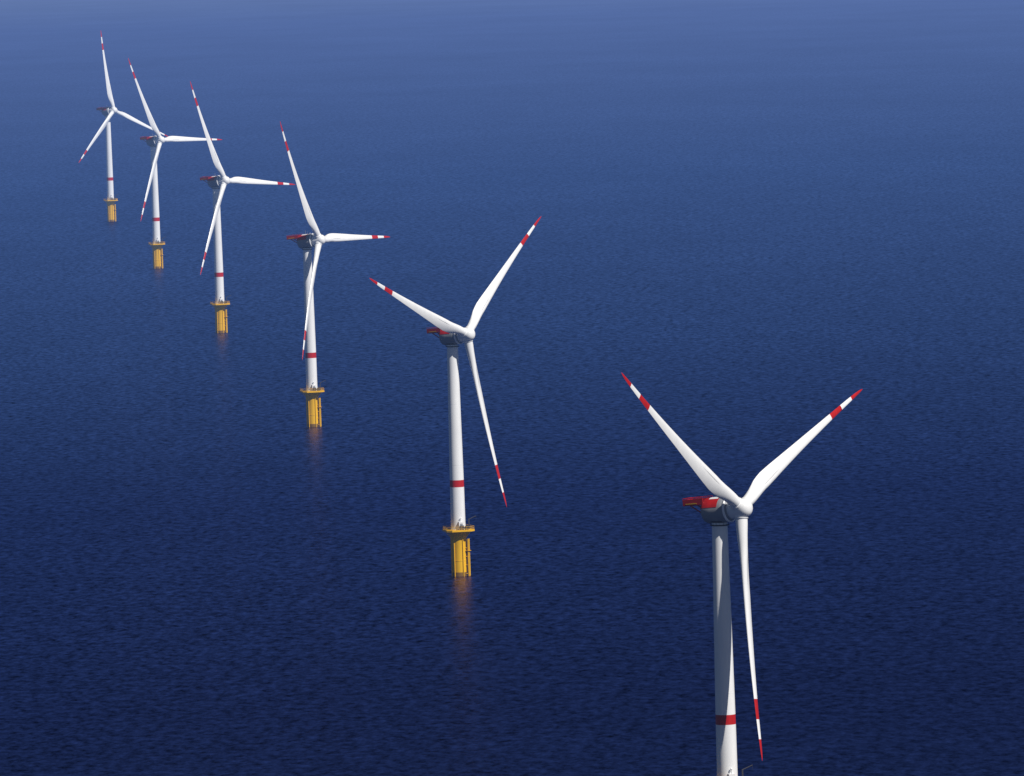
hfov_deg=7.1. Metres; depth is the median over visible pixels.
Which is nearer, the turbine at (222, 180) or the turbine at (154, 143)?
the turbine at (222, 180)
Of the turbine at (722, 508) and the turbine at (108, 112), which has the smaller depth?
the turbine at (722, 508)
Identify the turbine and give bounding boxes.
[79,34,167,221]
[128,58,221,268]
[190,82,294,332]
[280,122,388,426]
[370,217,540,576]
[621,372,861,775]
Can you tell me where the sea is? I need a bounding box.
[0,0,1023,775]
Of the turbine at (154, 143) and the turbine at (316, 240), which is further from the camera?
the turbine at (154, 143)
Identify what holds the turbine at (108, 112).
in the sea
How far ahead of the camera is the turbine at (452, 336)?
2690.23 m
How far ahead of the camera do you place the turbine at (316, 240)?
3485.92 m

